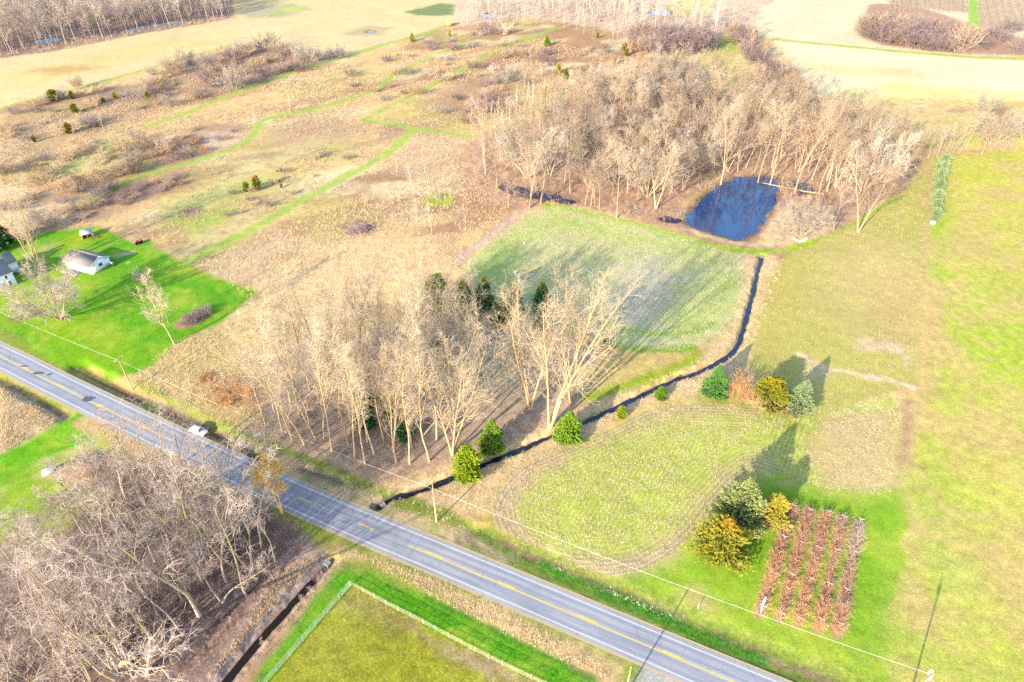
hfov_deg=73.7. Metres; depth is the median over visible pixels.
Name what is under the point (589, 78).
bare tree
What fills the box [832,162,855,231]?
bare tree
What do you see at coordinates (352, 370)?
bare tree
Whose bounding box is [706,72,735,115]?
bare tree
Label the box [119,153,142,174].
shrub
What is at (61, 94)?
shrub
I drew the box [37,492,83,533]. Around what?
bare tree
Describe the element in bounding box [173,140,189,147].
shrub
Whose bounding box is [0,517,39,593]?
bare tree
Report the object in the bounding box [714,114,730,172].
bare tree
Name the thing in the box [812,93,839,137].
bare tree
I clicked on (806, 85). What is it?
bare tree
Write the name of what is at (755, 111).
bare tree
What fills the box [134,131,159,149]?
shrub
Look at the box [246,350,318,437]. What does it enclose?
bare tree
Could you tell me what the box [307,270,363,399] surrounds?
bare tree
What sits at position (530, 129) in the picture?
bare tree
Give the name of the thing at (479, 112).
bare tree
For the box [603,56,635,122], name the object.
bare tree
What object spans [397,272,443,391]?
bare tree
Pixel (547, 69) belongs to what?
shrub
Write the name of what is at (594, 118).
bare tree
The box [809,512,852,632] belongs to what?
bramble row
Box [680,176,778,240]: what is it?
pond
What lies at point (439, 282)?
conifer
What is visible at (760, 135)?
bare tree
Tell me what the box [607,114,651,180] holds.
bare tree
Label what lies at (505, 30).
shrub
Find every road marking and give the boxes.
[0,356,170,439]
[0,367,693,681]
[1,345,776,681]
[408,545,733,681]
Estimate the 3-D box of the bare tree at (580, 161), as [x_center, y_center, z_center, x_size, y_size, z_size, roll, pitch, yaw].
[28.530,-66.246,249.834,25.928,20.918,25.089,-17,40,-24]
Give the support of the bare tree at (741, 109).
on the woodland floor
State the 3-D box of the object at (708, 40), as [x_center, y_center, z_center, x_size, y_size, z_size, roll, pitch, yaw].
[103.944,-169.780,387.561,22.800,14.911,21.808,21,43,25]
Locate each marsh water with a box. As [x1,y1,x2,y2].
[499,182,574,203]
[659,216,680,222]
[785,180,813,193]
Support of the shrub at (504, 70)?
on the meadow
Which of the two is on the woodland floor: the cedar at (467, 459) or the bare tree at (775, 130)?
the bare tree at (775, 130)
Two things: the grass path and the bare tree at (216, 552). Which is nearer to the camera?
the bare tree at (216, 552)
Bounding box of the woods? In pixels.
[0,0,232,54]
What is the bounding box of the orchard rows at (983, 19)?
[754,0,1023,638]
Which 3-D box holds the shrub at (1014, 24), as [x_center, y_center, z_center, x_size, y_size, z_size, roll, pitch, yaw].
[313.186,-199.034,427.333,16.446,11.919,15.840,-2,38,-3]
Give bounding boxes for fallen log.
[168,603,191,630]
[763,181,823,194]
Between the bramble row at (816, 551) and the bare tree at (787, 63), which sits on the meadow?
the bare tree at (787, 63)
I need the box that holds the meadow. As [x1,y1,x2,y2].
[0,0,1023,681]
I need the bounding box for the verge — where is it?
[0,325,885,681]
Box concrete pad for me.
[62,268,80,275]
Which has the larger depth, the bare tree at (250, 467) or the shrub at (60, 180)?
the shrub at (60, 180)
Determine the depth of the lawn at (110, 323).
138.00 m
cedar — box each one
[44,89,59,101]
[63,122,71,133]
[68,90,74,98]
[68,103,78,112]
[111,92,117,98]
[144,91,150,100]
[242,182,248,191]
[250,175,261,189]
[409,33,415,41]
[450,443,483,485]
[542,85,549,101]
[543,35,550,45]
[555,62,561,72]
[563,67,569,79]
[616,406,627,419]
[624,48,628,55]
[757,492,793,532]
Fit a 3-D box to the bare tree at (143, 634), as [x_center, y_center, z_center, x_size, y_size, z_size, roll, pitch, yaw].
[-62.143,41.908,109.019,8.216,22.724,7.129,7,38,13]
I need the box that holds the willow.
[242,452,289,513]
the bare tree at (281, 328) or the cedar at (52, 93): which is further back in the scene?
the cedar at (52, 93)
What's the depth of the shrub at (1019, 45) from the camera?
391.69 m
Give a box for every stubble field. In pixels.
[461,205,743,350]
[489,392,903,576]
[751,171,929,493]
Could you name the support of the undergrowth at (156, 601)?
on the woodland floor
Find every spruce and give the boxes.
[681,513,755,579]
[697,364,728,401]
[707,477,770,541]
[784,379,819,418]
[928,206,943,221]
[930,187,946,199]
[930,197,943,208]
[932,177,947,190]
[933,167,949,179]
[935,160,950,173]
[936,153,952,166]
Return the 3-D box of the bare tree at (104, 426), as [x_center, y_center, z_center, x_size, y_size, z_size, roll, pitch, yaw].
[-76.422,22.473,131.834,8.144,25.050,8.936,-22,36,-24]
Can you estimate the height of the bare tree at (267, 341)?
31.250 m
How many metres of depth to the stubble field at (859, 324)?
185.34 m
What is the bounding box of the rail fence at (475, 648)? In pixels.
[350,580,544,681]
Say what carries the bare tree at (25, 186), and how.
on the meadow
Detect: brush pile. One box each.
[61,448,107,473]
[347,222,370,234]
[432,193,447,198]
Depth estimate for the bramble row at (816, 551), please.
126.23 m
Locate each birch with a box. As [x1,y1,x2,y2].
[628,0,635,24]
[655,0,663,25]
[662,1,671,18]
[672,0,682,20]
[689,0,695,27]
[704,0,712,25]
[711,0,724,30]
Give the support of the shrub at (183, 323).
on the lawn at (110, 323)
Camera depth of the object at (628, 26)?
405.48 m
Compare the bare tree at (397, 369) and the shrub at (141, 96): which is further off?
the shrub at (141, 96)
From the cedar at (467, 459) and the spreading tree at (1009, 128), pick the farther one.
the spreading tree at (1009, 128)
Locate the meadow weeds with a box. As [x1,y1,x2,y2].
[0,38,608,245]
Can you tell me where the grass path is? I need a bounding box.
[0,0,1023,265]
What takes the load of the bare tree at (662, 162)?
on the woodland floor
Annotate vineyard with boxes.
[890,0,1023,24]
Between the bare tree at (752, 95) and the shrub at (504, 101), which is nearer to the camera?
the bare tree at (752, 95)
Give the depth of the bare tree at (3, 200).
226.18 m
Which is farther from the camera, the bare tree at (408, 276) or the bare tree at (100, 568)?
the bare tree at (408, 276)
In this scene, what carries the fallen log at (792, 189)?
on the woodland floor
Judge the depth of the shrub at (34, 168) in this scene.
264.00 m
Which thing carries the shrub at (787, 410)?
on the meadow
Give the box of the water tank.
[41,467,54,476]
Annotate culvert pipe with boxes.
[324,560,331,566]
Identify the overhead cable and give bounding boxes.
[127,364,421,484]
[437,490,925,672]
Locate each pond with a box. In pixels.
[648,6,668,15]
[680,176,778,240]
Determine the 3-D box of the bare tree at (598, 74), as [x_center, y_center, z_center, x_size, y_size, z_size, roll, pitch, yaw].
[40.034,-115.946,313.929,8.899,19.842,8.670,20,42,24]
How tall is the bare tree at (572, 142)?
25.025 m
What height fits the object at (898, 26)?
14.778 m
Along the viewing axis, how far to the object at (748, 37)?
406.67 m
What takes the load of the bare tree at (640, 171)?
on the woodland floor
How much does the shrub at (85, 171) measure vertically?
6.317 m
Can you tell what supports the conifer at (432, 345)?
on the woodland floor
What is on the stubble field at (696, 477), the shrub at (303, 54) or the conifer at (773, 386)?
the conifer at (773, 386)
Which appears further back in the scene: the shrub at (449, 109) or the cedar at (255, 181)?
the shrub at (449, 109)
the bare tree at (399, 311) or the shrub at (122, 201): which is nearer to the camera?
the bare tree at (399, 311)
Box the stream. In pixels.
[376,258,763,509]
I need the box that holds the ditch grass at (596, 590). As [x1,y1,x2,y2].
[475,529,761,659]
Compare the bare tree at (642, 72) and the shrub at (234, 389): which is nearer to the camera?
the shrub at (234, 389)
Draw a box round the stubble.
[467,185,927,579]
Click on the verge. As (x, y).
(780, 659)
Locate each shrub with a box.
[0,120,12,126]
[0,121,15,133]
[0,127,14,138]
[0,163,14,174]
[0,200,15,211]
[3,190,25,204]
[4,104,23,114]
[5,158,22,168]
[5,308,27,321]
[11,198,32,208]
[12,92,42,107]
[13,153,37,162]
[13,160,32,172]
[16,131,32,140]
[18,166,60,187]
[22,187,39,199]
[23,205,56,227]
[25,210,45,218]
[26,165,45,171]
[29,103,43,111]
[32,117,48,124]
[33,151,49,160]
[40,212,66,226]
[41,174,74,188]
[42,91,59,102]
[45,86,67,98]
[45,158,65,171]
[46,113,84,134]
[46,166,60,174]
[47,204,63,213]
[49,105,58,112]
[50,192,72,204]
[51,146,79,161]
[52,175,82,194]
[57,205,74,215]
[61,135,90,148]
[65,73,83,89]
[66,139,93,154]
[67,182,85,193]
[69,194,105,210]
[72,86,93,94]
[73,158,115,178]
[74,108,98,123]
[77,210,88,219]
[80,97,99,107]
[81,115,101,127]
[84,142,98,152]
[85,172,108,182]
[86,177,116,197]
[91,148,110,160]
[92,81,106,91]
[92,157,106,164]
[92,191,109,199]
[95,145,111,154]
[96,177,122,190]
[102,155,135,176]
[105,130,136,151]
[105,157,137,170]
[112,193,132,204]
[116,82,147,97]
[116,143,144,161]
[118,189,128,196]
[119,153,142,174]
[125,188,139,198]
[127,91,151,100]
[127,128,147,139]
[128,139,149,152]
[128,185,142,192]
[129,266,146,280]
[130,102,141,108]
[133,179,147,188]
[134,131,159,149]
[137,73,160,90]
[140,65,157,75]
[142,84,160,93]
[142,95,162,106]
[145,134,174,152]
[146,144,164,156]
[151,184,165,191]
[153,73,167,84]
[154,55,182,68]
[156,67,168,78]
[158,59,186,74]
[160,93,179,106]
[160,177,172,183]
[161,79,175,86]
[161,181,173,187]
[166,145,191,160]
[170,170,185,179]
[171,177,186,184]
[173,46,194,65]
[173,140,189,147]
[174,131,184,139]
[176,122,197,131]
[176,143,195,152]
[176,312,195,325]
[180,311,205,323]
[184,307,203,318]
[184,313,201,326]
[185,137,198,145]
[189,87,206,98]
[190,48,224,68]
[190,134,203,140]
[191,303,210,316]
[192,144,210,151]
[192,301,211,315]
[194,68,214,79]
[196,369,212,381]
[199,62,219,71]
[200,70,226,89]
[203,61,251,90]
[208,391,237,408]
[210,132,223,141]
[210,378,257,404]
[216,45,242,61]
[220,65,238,77]
[222,208,235,216]
[223,58,239,68]
[223,63,248,72]
[226,56,237,64]
[227,35,252,54]
[236,43,255,55]
[244,393,258,403]
[245,195,256,200]
[247,57,265,65]
[248,71,261,83]
[248,199,258,205]
[251,30,282,51]
[251,52,276,62]
[255,65,275,76]
[261,37,288,56]
[262,198,275,206]
[266,54,279,61]
[275,59,291,72]
[277,43,301,57]
[285,38,321,63]
[287,57,311,71]
[304,47,324,60]
[319,149,328,155]
[321,44,350,57]
[339,65,357,75]
[341,153,350,159]
[370,84,378,92]
[377,95,390,100]
[379,53,391,62]
[385,62,403,74]
[398,64,413,74]
[405,82,425,94]
[421,37,439,45]
[423,41,438,50]
[424,65,443,76]
[434,52,448,62]
[434,103,451,113]
[436,72,449,81]
[445,36,453,43]
[445,41,460,49]
[445,70,453,80]
[453,93,462,100]
[456,111,477,123]
[462,40,476,48]
[466,58,479,68]
[467,100,493,113]
[471,61,486,67]
[472,16,498,35]
[477,76,498,87]
[481,89,499,99]
[487,45,512,58]
[488,64,498,71]
[490,65,517,83]
[493,82,507,90]
[494,22,513,34]
[494,66,514,76]
[497,36,518,45]
[498,97,511,102]
[505,45,525,58]
[505,99,521,107]
[522,77,534,84]
[534,52,559,62]
[539,44,554,54]
[539,66,552,73]
[598,41,610,49]
[724,366,761,403]
[744,388,782,413]
[780,405,799,417]
[975,30,1002,49]
[979,18,1005,37]
[990,24,1015,41]
[1000,15,1023,32]
[1007,32,1023,53]
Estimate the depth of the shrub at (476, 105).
314.48 m
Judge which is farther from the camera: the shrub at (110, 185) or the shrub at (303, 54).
the shrub at (303, 54)
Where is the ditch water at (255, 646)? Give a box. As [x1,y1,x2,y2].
[222,580,315,681]
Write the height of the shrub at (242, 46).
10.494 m
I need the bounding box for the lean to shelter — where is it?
[79,228,93,238]
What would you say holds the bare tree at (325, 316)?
on the woodland floor
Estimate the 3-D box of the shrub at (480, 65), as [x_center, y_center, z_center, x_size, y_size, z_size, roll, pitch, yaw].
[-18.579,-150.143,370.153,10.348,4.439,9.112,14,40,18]
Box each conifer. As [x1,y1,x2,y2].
[0,225,16,243]
[0,230,12,249]
[356,402,376,430]
[364,387,379,408]
[374,385,385,408]
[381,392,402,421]
[393,412,416,443]
[421,339,437,353]
[424,272,452,311]
[437,332,451,351]
[451,280,477,318]
[472,276,496,313]
[488,298,510,325]
[503,283,526,320]
[529,282,553,311]
[532,305,548,333]
[600,335,608,348]
[750,375,792,417]
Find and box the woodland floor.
[0,0,1023,681]
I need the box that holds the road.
[0,343,785,681]
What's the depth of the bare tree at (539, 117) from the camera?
251.53 m
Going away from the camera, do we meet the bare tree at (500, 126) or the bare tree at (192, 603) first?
the bare tree at (192, 603)
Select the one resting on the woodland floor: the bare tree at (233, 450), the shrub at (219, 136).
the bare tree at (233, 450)
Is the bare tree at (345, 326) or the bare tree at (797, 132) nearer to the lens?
the bare tree at (345, 326)
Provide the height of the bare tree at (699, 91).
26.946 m
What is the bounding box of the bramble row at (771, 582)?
[752,499,803,618]
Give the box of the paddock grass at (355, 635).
[268,585,536,681]
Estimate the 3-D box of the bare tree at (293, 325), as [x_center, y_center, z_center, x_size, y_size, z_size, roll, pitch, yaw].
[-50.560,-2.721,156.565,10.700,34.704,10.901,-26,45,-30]
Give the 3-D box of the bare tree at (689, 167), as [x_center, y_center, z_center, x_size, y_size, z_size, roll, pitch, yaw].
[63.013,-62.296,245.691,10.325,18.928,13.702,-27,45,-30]
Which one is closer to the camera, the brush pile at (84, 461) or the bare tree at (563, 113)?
the brush pile at (84, 461)
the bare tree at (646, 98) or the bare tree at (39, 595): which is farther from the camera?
the bare tree at (646, 98)
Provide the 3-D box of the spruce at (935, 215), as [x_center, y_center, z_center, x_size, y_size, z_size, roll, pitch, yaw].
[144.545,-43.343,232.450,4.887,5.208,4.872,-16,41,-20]
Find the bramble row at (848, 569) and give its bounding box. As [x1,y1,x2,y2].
[828,516,868,638]
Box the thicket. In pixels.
[459,0,753,37]
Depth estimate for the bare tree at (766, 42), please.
365.71 m
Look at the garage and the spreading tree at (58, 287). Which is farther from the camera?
the garage
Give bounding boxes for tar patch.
[82,396,95,401]
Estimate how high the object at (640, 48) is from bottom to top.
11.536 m
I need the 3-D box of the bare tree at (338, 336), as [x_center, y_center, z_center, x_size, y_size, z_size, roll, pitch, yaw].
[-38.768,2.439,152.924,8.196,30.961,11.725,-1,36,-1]
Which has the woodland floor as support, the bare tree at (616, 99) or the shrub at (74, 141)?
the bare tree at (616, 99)
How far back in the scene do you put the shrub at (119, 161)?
265.91 m
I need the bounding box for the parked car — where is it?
[188,425,207,435]
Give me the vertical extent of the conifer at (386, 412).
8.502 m
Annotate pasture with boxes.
[879,150,1023,681]
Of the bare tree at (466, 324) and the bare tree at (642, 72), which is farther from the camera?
the bare tree at (642, 72)
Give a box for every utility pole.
[114,356,132,390]
[432,481,436,522]
[924,669,933,681]
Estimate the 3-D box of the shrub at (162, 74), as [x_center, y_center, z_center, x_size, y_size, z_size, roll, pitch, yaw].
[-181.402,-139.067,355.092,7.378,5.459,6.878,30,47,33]
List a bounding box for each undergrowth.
[0,0,1016,457]
[0,459,293,681]
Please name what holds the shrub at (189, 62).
on the meadow
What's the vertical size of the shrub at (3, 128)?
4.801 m
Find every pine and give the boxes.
[475,419,506,456]
[550,410,583,446]
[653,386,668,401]
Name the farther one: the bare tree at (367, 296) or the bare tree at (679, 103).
the bare tree at (679, 103)
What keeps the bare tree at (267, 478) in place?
on the woodland floor
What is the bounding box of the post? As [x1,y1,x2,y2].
[760,596,766,612]
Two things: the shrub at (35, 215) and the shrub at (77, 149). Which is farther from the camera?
the shrub at (77, 149)
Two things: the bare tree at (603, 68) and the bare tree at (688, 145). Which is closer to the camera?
the bare tree at (688, 145)
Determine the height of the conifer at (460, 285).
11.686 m
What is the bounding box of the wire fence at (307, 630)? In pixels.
[262,581,350,680]
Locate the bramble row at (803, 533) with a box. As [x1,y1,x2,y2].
[772,504,819,625]
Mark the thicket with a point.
(631, 19)
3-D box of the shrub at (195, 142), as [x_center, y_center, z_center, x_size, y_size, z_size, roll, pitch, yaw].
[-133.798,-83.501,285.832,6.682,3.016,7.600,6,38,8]
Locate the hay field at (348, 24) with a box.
[0,0,1023,107]
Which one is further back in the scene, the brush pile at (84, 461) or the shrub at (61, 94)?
the shrub at (61, 94)
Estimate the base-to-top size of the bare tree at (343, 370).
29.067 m
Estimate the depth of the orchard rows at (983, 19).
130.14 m
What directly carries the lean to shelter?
on the lawn at (110, 323)
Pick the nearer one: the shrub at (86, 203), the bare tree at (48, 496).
the bare tree at (48, 496)
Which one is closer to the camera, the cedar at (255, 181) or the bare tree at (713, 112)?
the cedar at (255, 181)
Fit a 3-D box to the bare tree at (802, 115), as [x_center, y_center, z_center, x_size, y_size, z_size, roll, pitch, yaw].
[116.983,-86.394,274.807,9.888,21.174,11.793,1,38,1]
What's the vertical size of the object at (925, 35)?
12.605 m
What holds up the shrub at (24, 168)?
on the meadow
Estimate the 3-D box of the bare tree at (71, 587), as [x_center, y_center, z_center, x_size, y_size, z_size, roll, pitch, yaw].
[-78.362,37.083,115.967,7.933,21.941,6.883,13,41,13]
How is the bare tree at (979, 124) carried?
on the meadow
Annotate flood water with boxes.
[34,38,61,42]
[120,21,181,33]
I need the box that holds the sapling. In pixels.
[491,343,514,389]
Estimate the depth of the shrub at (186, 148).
279.55 m
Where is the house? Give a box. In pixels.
[0,251,19,289]
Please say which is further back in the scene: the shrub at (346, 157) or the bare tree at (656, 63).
the bare tree at (656, 63)
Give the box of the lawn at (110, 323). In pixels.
[0,225,909,681]
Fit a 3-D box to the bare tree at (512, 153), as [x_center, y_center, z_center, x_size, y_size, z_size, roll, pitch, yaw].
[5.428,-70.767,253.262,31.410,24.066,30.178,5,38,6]
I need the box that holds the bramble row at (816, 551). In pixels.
[790,504,836,627]
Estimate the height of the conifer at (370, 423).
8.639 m
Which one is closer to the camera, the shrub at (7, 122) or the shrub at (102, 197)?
the shrub at (102, 197)
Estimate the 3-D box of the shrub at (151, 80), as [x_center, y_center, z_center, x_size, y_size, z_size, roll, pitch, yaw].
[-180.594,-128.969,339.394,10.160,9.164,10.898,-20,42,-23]
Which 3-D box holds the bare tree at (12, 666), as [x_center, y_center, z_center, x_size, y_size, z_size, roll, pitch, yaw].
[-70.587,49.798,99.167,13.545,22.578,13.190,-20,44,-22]
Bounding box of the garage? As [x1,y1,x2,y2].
[64,249,109,274]
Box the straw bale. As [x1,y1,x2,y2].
[445,20,451,25]
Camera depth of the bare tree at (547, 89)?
280.44 m
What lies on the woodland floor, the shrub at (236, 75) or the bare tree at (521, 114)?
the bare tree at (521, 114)
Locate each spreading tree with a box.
[0,251,84,323]
[972,106,1023,147]
[976,89,1006,114]
[1011,108,1023,140]
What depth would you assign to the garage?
207.18 m
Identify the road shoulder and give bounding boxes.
[0,341,792,681]
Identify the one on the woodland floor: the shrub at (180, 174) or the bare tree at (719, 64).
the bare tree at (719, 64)
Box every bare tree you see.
[0,173,16,225]
[0,182,45,270]
[0,454,119,590]
[0,503,53,572]
[0,505,23,572]
[0,510,51,653]
[0,511,81,611]
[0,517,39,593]
[0,536,122,649]
[0,544,86,660]
[0,552,9,626]
[0,554,73,676]
[0,568,26,627]
[0,572,78,630]
[0,593,44,681]
[0,624,75,681]
[0,636,13,675]
[0,648,42,681]
[1,525,202,681]
[4,520,73,589]
[8,576,118,681]
[10,495,99,606]
[12,547,93,624]
[13,171,35,215]
[15,618,98,681]
[25,567,135,671]
[26,562,180,681]
[27,498,201,617]
[31,483,96,542]
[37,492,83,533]
[40,528,78,568]
[49,466,116,565]
[51,431,143,544]
[51,633,91,681]
[57,527,132,630]
[61,469,167,579]
[65,419,129,530]
[65,541,129,608]
[71,437,123,516]
[74,576,167,657]
[76,499,103,582]
[79,557,144,638]
[89,404,127,500]
[92,413,142,497]
[95,544,184,635]
[102,392,172,479]
[105,416,154,520]
[105,456,169,541]
[106,435,162,497]
[108,506,155,562]
[110,436,242,581]
[112,565,163,620]
[113,528,157,598]
[125,266,177,344]
[125,481,217,584]
[129,396,189,518]
[129,444,211,554]
[132,394,209,499]
[137,545,206,613]
[141,447,218,535]
[144,534,184,603]
[145,486,221,554]
[146,449,197,570]
[149,478,203,553]
[150,279,168,322]
[161,385,300,510]
[177,538,278,603]
[180,474,255,595]
[183,431,251,535]
[184,482,258,582]
[184,498,228,563]
[195,427,258,534]
[204,501,247,570]
[212,307,274,428]
[228,344,305,444]
[228,484,276,561]
[230,501,260,569]
[235,337,309,440]
[240,291,299,436]
[244,299,296,411]
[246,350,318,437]
[246,443,286,549]
[252,309,322,403]
[255,287,300,404]
[257,319,311,427]
[260,270,312,389]
[260,302,312,417]
[274,264,325,375]
[298,335,361,439]
[301,318,356,451]
[303,285,344,370]
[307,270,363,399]
[307,299,360,417]
[307,317,351,406]
[307,344,348,443]
[312,266,344,356]
[312,297,348,387]
[322,302,355,403]
[326,340,374,456]
[326,342,368,422]
[328,334,374,454]
[335,341,370,463]
[336,268,372,359]
[336,297,379,406]
[337,291,361,390]
[343,254,389,352]
[343,269,375,365]
[346,334,385,441]
[346,338,384,442]
[349,264,385,356]
[351,279,390,380]
[356,268,399,370]
[357,333,394,422]
[368,336,421,462]
[372,273,411,360]
[372,321,402,393]
[372,336,428,452]
[374,328,427,419]
[374,338,419,445]
[376,351,431,464]
[381,290,433,428]
[382,282,415,388]
[383,311,440,413]
[390,272,432,372]
[390,339,454,461]
[392,322,447,440]
[397,266,442,391]
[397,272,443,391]
[398,334,510,455]
[402,304,445,389]
[403,320,457,412]
[406,264,444,333]
[407,324,435,424]
[409,256,454,357]
[418,263,460,368]
[426,327,472,435]
[428,282,464,379]
[438,267,468,350]
[438,284,476,392]
[446,309,493,403]
[451,296,482,372]
[454,259,488,365]
[466,92,491,153]
[466,115,488,172]
[467,103,497,163]
[469,154,482,196]
[476,120,504,187]
[479,268,606,409]
[488,181,498,208]
[490,109,569,178]
[492,114,509,157]
[499,170,518,207]
[504,100,524,164]
[509,262,650,429]
[511,100,530,148]
[514,105,548,185]
[518,138,547,207]
[522,86,554,140]
[522,91,550,142]
[528,260,611,408]
[529,103,580,174]
[531,73,560,133]
[533,125,576,203]
[536,85,570,145]
[544,114,567,166]
[547,63,580,121]
[549,79,572,114]
[553,97,618,155]
[559,113,579,183]
[560,126,586,192]
[561,127,621,186]
[564,87,588,123]
[565,111,585,158]
[567,118,588,159]
[568,56,623,107]
[568,88,600,131]
[570,65,600,128]
[575,120,616,163]
[577,63,599,100]
[580,161,605,204]
[581,88,603,145]
[582,162,601,204]
[582,163,599,206]
[587,164,606,206]
[589,106,604,153]
[590,113,607,149]
[593,89,608,114]
[593,145,639,217]
[594,65,606,103]
[594,118,621,142]
[594,145,612,193]
[601,133,625,197]
[602,80,625,135]
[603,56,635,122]
[605,54,625,100]
[606,119,646,192]
[606,121,699,196]
[607,65,654,106]
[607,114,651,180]
[609,81,624,133]
[609,113,626,146]
[615,58,642,114]
[616,78,647,141]
[618,101,645,150]
[619,53,639,109]
[622,56,661,90]
[622,89,640,121]
[624,99,677,143]
[629,57,645,101]
[631,155,653,201]
[632,120,663,186]
[633,68,697,124]
[635,125,686,208]
[636,65,656,123]
[636,83,654,118]
[638,116,662,159]
[642,42,700,95]
[642,55,659,75]
[643,53,662,100]
[643,64,715,126]
[646,112,681,173]
[651,78,679,130]
[652,53,667,99]
[652,108,676,155]
[657,92,687,155]
[660,118,688,176]
[663,80,708,137]
[663,89,693,147]
[664,70,699,96]
[666,42,688,86]
[666,48,718,88]
[669,133,699,195]
[670,56,695,80]
[674,119,738,174]
[676,121,692,168]
[677,62,700,86]
[679,40,711,72]
[679,141,703,191]
[681,99,708,138]
[683,98,732,144]
[685,100,708,156]
[694,78,725,123]
[697,89,714,136]
[703,55,717,96]
[703,85,716,130]
[703,99,730,145]
[704,60,733,110]
[705,51,730,100]
[705,97,727,144]
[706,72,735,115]
[707,50,745,100]
[708,43,731,94]
[708,63,735,123]
[709,104,738,163]
[710,89,756,184]
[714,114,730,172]
[717,94,742,132]
[719,119,759,171]
[725,53,749,91]
[728,71,752,104]
[730,79,755,127]
[730,95,751,147]
[731,81,758,140]
[733,64,757,98]
[734,58,760,106]
[735,97,746,171]
[738,111,767,160]
[742,77,789,119]
[744,74,766,117]
[745,111,777,167]
[745,125,773,171]
[747,5,757,25]
[748,27,758,42]
[748,65,776,110]
[750,84,776,137]
[751,89,782,131]
[752,92,777,153]
[754,92,777,148]
[756,100,789,182]
[758,93,812,184]
[759,98,783,167]
[759,121,773,168]
[763,38,774,54]
[766,84,792,130]
[767,71,796,130]
[769,93,791,143]
[769,112,804,171]
[776,98,804,156]
[780,53,796,76]
[783,193,833,237]
[788,114,821,168]
[789,73,814,133]
[792,69,880,137]
[793,98,845,192]
[793,99,812,147]
[795,107,829,172]
[797,92,823,144]
[797,103,846,179]
[803,98,836,170]
[806,109,826,147]
[808,128,825,174]
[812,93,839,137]
[818,122,853,193]
[822,90,873,190]
[822,94,871,180]
[822,100,860,150]
[824,86,865,141]
[826,112,840,159]
[828,113,923,190]
[828,121,869,187]
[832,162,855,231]
[834,144,908,231]
[838,116,866,169]
[843,102,887,164]
[844,93,883,140]
[849,117,892,180]
[852,98,867,127]
[857,104,892,148]
[857,132,888,196]
[858,109,878,152]
[869,108,907,173]
[870,94,891,149]
[876,112,892,135]
[886,109,918,161]
[890,108,922,167]
[890,130,931,178]
[914,130,927,158]
[915,124,931,160]
[928,124,942,157]
[938,123,954,153]
[947,124,965,149]
[949,123,957,152]
[961,114,983,149]
[980,124,995,153]
[984,119,1003,149]
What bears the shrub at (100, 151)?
on the meadow
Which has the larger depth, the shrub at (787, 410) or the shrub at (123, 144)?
the shrub at (123, 144)
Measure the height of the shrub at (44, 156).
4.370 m

